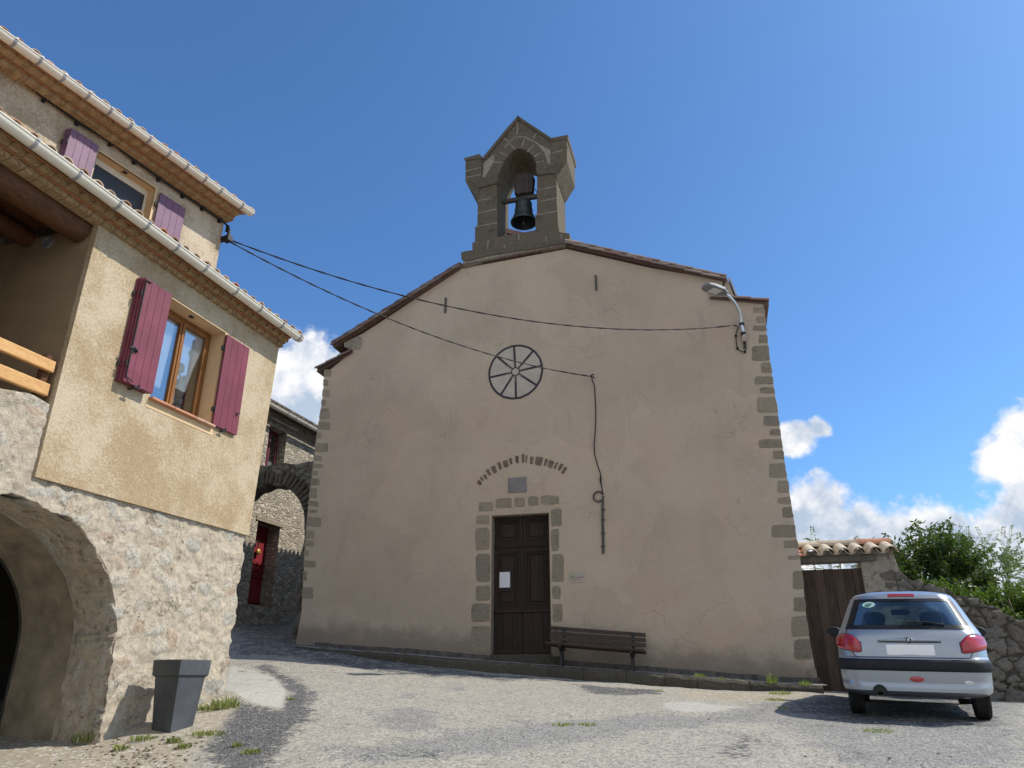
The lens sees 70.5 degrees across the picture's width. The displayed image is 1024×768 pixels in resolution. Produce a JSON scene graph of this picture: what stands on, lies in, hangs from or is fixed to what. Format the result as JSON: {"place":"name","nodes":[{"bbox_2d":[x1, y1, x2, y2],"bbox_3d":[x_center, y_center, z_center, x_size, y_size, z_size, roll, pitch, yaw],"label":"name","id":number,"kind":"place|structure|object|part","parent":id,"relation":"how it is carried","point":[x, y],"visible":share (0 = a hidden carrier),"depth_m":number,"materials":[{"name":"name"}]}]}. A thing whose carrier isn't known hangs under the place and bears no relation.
{"place":"outdoors","nodes":[
{"label":"outdoors","id":0,"kind":"place"},
{"bbox_2d":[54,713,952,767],"bbox_3d":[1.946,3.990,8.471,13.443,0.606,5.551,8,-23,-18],"label":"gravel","id":1,"kind":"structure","parent":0,"point":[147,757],"depth_m":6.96,"materials":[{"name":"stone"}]},
{"bbox_2d":[0,623,1023,767],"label":"ground","id":2,"kind":"structure","parent":0,"point":[340,710],"depth_m":8.05,"materials":[{"name":"grey asphalt"}]},
{"bbox_2d":[70,731,104,742],"bbox_3d":[-4.470,3.704,7.683,0.423,0.155,0.428,0,-22,0],"label":"weed","id":3,"kind":"object","parent":2,"relation":"on","point":[84,740],"visible":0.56,"depth_m":7.56,"materials":[{"name":"green plant"}]},
{"bbox_2d":[112,742,130,750],"bbox_3d":[-3.904,3.630,7.263,0.200,0.082,0.172,10,-24,-23],"label":"weed","id":4,"kind":"object","parent":2,"relation":"on","point":[117,747],"visible":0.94,"depth_m":7.25,"materials":[{"name":"green plant"}]},
{"bbox_2d":[130,734,157,740],"bbox_3d":[-3.842,3.683,7.569,0.291,0.072,0.301,0,-22,0],"label":"weed","id":5,"kind":"object","parent":2,"relation":"on","point":[139,738],"visible":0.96,"depth_m":7.53,"materials":[{"name":"green plant"}]},
{"bbox_2d":[0,25,304,744],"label":"house","id":6,"kind":"structure","parent":2,"relation":"on","point":[143,340],"depth_m":8.40,"materials":[{"name":"paint"}]},
{"bbox_2d":[92,158,148,211],"bbox_3d":[-5.847,-2.513,10.560,0.072,1.325,0.953,-10,-24,24],"label":"window","id":7,"kind":"structure","parent":6,"relation":"in","point":[124,188],"depth_m":10.77,"materials":[{"name":"glass"}]},
{"bbox_2d":[24,84,227,231],"bbox_3d":[-5.829,-3.448,10.447,0.076,0.285,4.496,-10,-24,24],"label":"eave cable","id":8,"kind":"object","parent":6,"relation":"attached to","point":[134,161],"visible":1,"depth_m":10.79,"materials":[{"name":"black rubber"}]},
{"bbox_2d":[148,309,215,427],"bbox_3d":[-4.300,-0.250,9.490,0.360,1.397,1.133,-7,-23,16],"label":"window","id":9,"kind":"structure","parent":6,"relation":"in","point":[179,380],"depth_m":9.63,"materials":[{"name":"brown wood"}]},
{"bbox_2d":[220,225,232,243],"bbox_3d":[-4.851,-2.533,12.252,0.280,0.315,0.120,-10,-24,24],"label":"cable bracket","id":10,"kind":"object","parent":6,"relation":"attached to","point":[227,238],"visible":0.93,"depth_m":12.18,"materials":[{"name":"black metal"}]},
{"bbox_2d":[230,242,602,494],"bbox_3d":[-1.459,-0.028,13.742,8.113,3.269,0.128,14,-26,-32],"label":"overhead cable","id":11,"kind":"object","parent":10,"relation":"attached to","point":[439,338],"visible":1,"depth_m":14.09,"materials":[{"name":"black rubber"}]},
{"bbox_2d":[232,240,730,329],"bbox_3d":[-0.006,-1.610,13.904,10.261,0.821,0.030,8,-23,-20],"label":"overhead cable","id":12,"kind":"object","parent":10,"relation":"attached to","point":[466,309],"visible":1,"depth_m":13.41,"materials":[{"name":"black rubber"}]},
{"bbox_2d":[166,735,183,742],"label":"weed","id":13,"kind":"object","parent":2,"relation":"on","point":[173,739],"visible":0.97,"depth_m":7.39,"materials":[{"name":"green plant"}]},
{"bbox_2d":[152,659,210,732],"bbox_3d":[-3.721,3.464,8.063,0.425,0.742,0.425,-10,-24,23],"label":"planter","id":14,"kind":"object","parent":2,"relation":"on","point":[178,687],"visible":0.94,"depth_m":7.95,"materials":[{"name":"grey plastic"}]},
{"bbox_2d":[177,740,192,749],"bbox_3d":[-3.233,3.558,7.165,0.173,0.089,0.152,-12,-25,28],"label":"weed","id":15,"kind":"object","parent":2,"relation":"on","point":[181,745],"visible":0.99,"depth_m":7.14,"materials":[{"name":"green plant"}]},
{"bbox_2d":[197,701,219,710],"bbox_3d":[-3.732,3.931,8.870,0.332,0.115,0.297,-14,-26,30],"label":"weed","id":16,"kind":"object","parent":2,"relation":"on","point":[205,707],"visible":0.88,"depth_m":8.79,"materials":[{"name":"green plant"}]},
{"bbox_2d":[192,729,226,735],"bbox_3d":[-3.174,3.672,7.665,0.364,0.070,0.344,-14,-26,32],"label":"weed","id":17,"kind":"object","parent":2,"relation":"on","point":[208,733],"visible":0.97,"depth_m":7.59,"materials":[{"name":"green plant"}]},
{"bbox_2d":[209,694,245,707],"bbox_3d":[-3.526,3.903,8.963,0.413,0.184,0.448,-17,-28,37],"label":"weed","id":18,"kind":"object","parent":2,"relation":"on","point":[226,704],"visible":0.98,"depth_m":8.92,"materials":[{"name":"green plant"}]},
{"bbox_2d":[232,741,243,747],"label":"weed","id":19,"kind":"object","parent":2,"relation":"on","point":[234,745],"visible":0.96,"depth_m":7.09,"materials":[{"name":"green plant"}]},
{"bbox_2d":[241,748,265,753],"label":"weed","id":20,"kind":"object","parent":2,"relation":"on","point":[250,751],"visible":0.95,"depth_m":6.84,"materials":[{"name":"green plant"}]},
{"bbox_2d":[234,399,317,625],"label":"lane house","id":21,"kind":"structure","parent":2,"relation":"on","point":[269,579],"depth_m":21.94,"materials":[{"name":"stone"}]},
{"bbox_2d":[247,526,268,604],"bbox_3d":[-7.529,5.272,21.204,0.248,2.279,1.071,-7,-23,16],"label":"door","id":22,"kind":"structure","parent":21,"relation":"in","point":[258,565],"depth_m":21.42,"materials":[{"name":"red wood"}]},
{"bbox_2d":[265,430,278,465],"bbox_3d":[-7.529,2.170,22.315,0.088,1.574,0.894,-7,-23,16],"label":"window","id":23,"kind":"structure","parent":21,"relation":"in","point":[273,439],"depth_m":22.57,"materials":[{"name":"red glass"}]},
{"bbox_2d":[254,461,313,636],"bbox_3d":[-6.460,4.439,18.810,4.572,4.882,0.625,-6,-23,14],"label":"stone archway","id":24,"kind":"object","parent":2,"relation":"on","point":[295,479],"visible":0.23,"depth_m":19.09,"materials":[{"name":"grey stone"}]},
{"bbox_2d":[296,116,820,684],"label":"church","id":25,"kind":"structure","parent":2,"relation":"on","point":[422,528],"depth_m":15.87,"materials":[{"name":"paint"}]},
{"bbox_2d":[508,477,526,492],"bbox_3d":[0.115,2.203,15.829,0.414,0.331,0.027,-6,-23,14],"label":"plaque","id":26,"kind":"object","parent":25,"relation":"attached to","point":[517,484],"depth_m":15.82,"materials":[{"name":"stone"}]},
{"bbox_2d":[503,173,536,229],"bbox_3d":[0.278,-4.880,19.198,0.935,1.578,0.696,7,-23,-16],"label":"bell","id":27,"kind":"object","parent":25,"relation":"hanging from","point":[523,218],"visible":0.93,"depth_m":19.20,"materials":[{"name":"brown metal"}]},
{"bbox_2d":[493,515,550,653],"bbox_3d":[0.227,4.152,15.248,1.276,2.875,0.120,-6,-23,14],"label":"door","id":28,"kind":"structure","parent":25,"relation":"in","point":[522,615],"depth_m":15.19,"materials":[{"name":"brown wood"}]},
{"bbox_2d":[498,570,511,590],"bbox_3d":[-0.148,4.160,15.327,0.306,0.424,0.034,-6,-23,14],"label":"paper notice","id":29,"kind":"object","parent":28,"relation":"attached to","point":[505,580],"depth_m":15.32,"materials":[{"name":"white paper"}]},
{"bbox_2d":[569,572,583,582],"bbox_3d":[1.318,3.937,14.781,0.312,0.212,0.011,-6,-23,14],"label":"wall sign","id":30,"kind":"object","parent":25,"relation":"attached to","point":[575,577],"visible":1,"depth_m":14.78,"materials":[{"name":"yellow paint"}]},
{"bbox_2d":[593,477,604,553],"bbox_3d":[1.819,2.716,15.107,0.246,1.616,0.055,-6,-23,14],"label":"cable conduit","id":31,"kind":"object","parent":25,"relation":"attached to","point":[602,519],"visible":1,"depth_m":15.06,"materials":[{"name":"metal"}]},
{"bbox_2d":[701,283,746,341],"bbox_3d":[4.577,-1.522,15.351,1.369,0.958,0.336,16,-27,-35],"label":"street lamp","id":32,"kind":"object","parent":25,"relation":"attached to","point":[714,289],"visible":1,"depth_m":15.41,"materials":[{"name":"grey metal"}]},
{"bbox_2d":[733,325,746,352],"bbox_3d":[4.933,-0.982,15.678,0.231,0.682,0.075,-6,-23,14],"label":"lamp cable","id":33,"kind":"object","parent":25,"relation":"attached to","point":[744,344],"visible":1,"depth_m":15.60,"materials":[{"name":"black rubber"}]},
{"bbox_2d":[295,646,823,693],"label":"kerb","id":34,"kind":"structure","parent":2,"relation":"on","point":[654,679],"depth_m":13.22,"materials":[{"name":"concrete"}]},
{"bbox_2d":[695,673,704,677],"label":"grass tuft","id":35,"kind":"object","parent":34,"relation":"on","point":[699,675],"visible":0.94,"depth_m":12.92,"materials":[{"name":"green plant"}]},
{"bbox_2d":[766,673,779,683],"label":"grass tuft","id":36,"kind":"object","parent":34,"relation":"on","point":[770,681],"visible":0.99,"depth_m":12.60,"materials":[{"name":"green plant"}]},
{"bbox_2d":[798,679,813,685],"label":"grass tuft","id":37,"kind":"object","parent":34,"relation":"on","point":[801,682],"visible":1,"depth_m":12.46,"materials":[{"name":"green plant"}]},
{"bbox_2d":[551,722,573,726],"bbox_3d":[0.564,3.802,8.110,0.291,0.054,0.314,0,-22,0],"label":"grass patch","id":38,"kind":"object","parent":2,"relation":"on","point":[559,724],"visible":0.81,"depth_m":8.05,"materials":[{"name":"green plant"}]},
{"bbox_2d":[577,721,597,725],"bbox_3d":[0.852,3.819,8.153,0.242,0.051,0.222,-13,-25,29],"label":"grass patch","id":39,"kind":"object","parent":2,"relation":"on","point":[587,724],"visible":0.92,"depth_m":8.12,"materials":[{"name":"green plant"}]},
{"bbox_2d":[764,697,784,700],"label":"grass tuft","id":40,"kind":"object","parent":2,"relation":"on","point":[775,699],"visible":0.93,"depth_m":10.74,"materials":[{"name":"green plant"}]},
{"bbox_2d":[767,691,792,694],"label":"grass tuft","id":41,"kind":"object","parent":2,"relation":"on","point":[783,693],"visible":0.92,"depth_m":11.98,"materials":[{"name":"green plant"}]},
{"bbox_2d":[801,526,873,569],"bbox_3d":[7.032,4.921,15.589,2.257,3.564,1.687,-10,-24,23],"label":"feathery tree","id":42,"kind":"object","parent":2,"relation":"on","point":[840,567],"visible":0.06,"depth_m":15.91,"materials":[{"name":"green plant"}]},
{"bbox_2d":[798,538,918,697],"bbox_3d":[6.531,4.471,13.478,2.064,3.223,0.720,-6,-23,14],"label":"gateway","id":43,"kind":"object","parent":2,"relation":"on","point":[874,559],"visible":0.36,"depth_m":13.73,"materials":[{"name":"beige stone"}]},
{"bbox_2d":[802,568,868,691],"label":"wooden gate","id":44,"kind":"structure","parent":43,"relation":"attached to","point":[829,594],"depth_m":13.70,"materials":[{"name":"brown wood"}]},
{"bbox_2d":[856,727,892,732],"bbox_3d":[3.985,3.811,8.005,0.428,0.058,0.427,0,-22,0],"label":"grass patch","id":45,"kind":"object","parent":2,"relation":"on","point":[881,729],"visible":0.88,"depth_m":7.91,"materials":[{"name":"green plant"}]},
{"bbox_2d":[891,536,924,580],"bbox_3d":[8.418,5.027,15.602,1.385,3.385,1.483,-10,-24,24],"label":"garden tree","id":46,"kind":"object","parent":2,"relation":"on","point":[901,564],"visible":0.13,"depth_m":15.79,"materials":[{"name":"green plant"}]},
{"bbox_2d":[827,591,992,718],"bbox_3d":[5.716,3.882,10.441,2.118,1.588,3.881,-10,-24,22],"label":"parked car","id":47,"kind":"object","parent":2,"relation":"on","point":[932,656],"visible":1,"depth_m":8.93,"materials":[{"name":"paint"}]},
{"bbox_3d":[5.026,2.951,9.315,1.423,0.429,0.459,-10,-24,24],"label":"rear window","id":48,"kind":"part","parent":47,"relation":"part of","materials":[{"name":"black glass"}]},
{"bbox_2d":[880,517,1004,595],"bbox_3d":[9.710,4.932,16.182,2.754,3.990,2.658,0,-22,0],"label":"garden tree","id":49,"kind":"object","parent":2,"relation":"on","point":[939,554],"visible":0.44,"depth_m":16.03,"materials":[{"name":"green plant"}]},
{"bbox_2d":[919,574,990,605],"bbox_3d":[8.550,4.932,14.261,1.868,2.350,1.722,0,-22,0],"label":"leafy shrub","id":50,"kind":"object","parent":2,"relation":"on","point":[957,591],"visible":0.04,"depth_m":14.34,"materials":[{"name":"green plant"}]},
{"bbox_2d":[894,571,1023,701],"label":"garden wall","id":51,"kind":"structure","parent":2,"relation":"on","point":[1004,637],"depth_m":12.74,"materials":[{"name":"grey stone"}]},
{"bbox_2d":[919,525,1023,599],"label":"feathery tree","id":52,"kind":"object","parent":2,"relation":"on","point":[1007,561],"visible":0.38,"depth_m":16.57,"materials":[{"name":"green plant"}]},
{"bbox_2d":[950,527,1003,585],"bbox_3d":[11.068,5.485,17.409,1.776,3.876,1.908,-8,-23,18],"label":"feathery tree","id":53,"kind":"object","parent":2,"relation":"on","point":[980,546],"visible":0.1,"depth_m":17.54,"materials":[{"name":"green plant"}]},
{"bbox_2d":[963,580,1023,619],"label":"leafy shrub","id":54,"kind":"object","parent":2,"relation":"on","point":[1014,605],"visible":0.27,"depth_m":14.31,"materials":[{"name":"green plant"}]},
{"bbox_2d":[998,578,1023,613],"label":"leafy shrub","id":55,"kind":"object","parent":2,"relation":"on","point":[1016,583],"visible":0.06,"depth_m":15.03,"materials":[{"name":"green plant"}]},
{"bbox_2d":[0,0,1023,599],"label":"sky","id":56,"kind":"structure","parent":0,"point":[854,167],"materials":[{"name":"blue"}]},
{"bbox_2d":[300,646,824,684],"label":"pavement","id":57,"kind":"structure","parent":0,"point":[570,666],"depth_m":13.79,"materials":[{"name":"grey concrete"}]},
{"bbox_2d":[545,626,645,671],"bbox_3d":[1.597,5.072,13.811,1.873,0.937,0.522,-6,-23,14],"label":"park bench","id":58,"kind":"object","parent":57,"relation":"on","point":[563,646],"visible":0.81,"depth_m":13.94,"materials":[{"name":"brown wood"}]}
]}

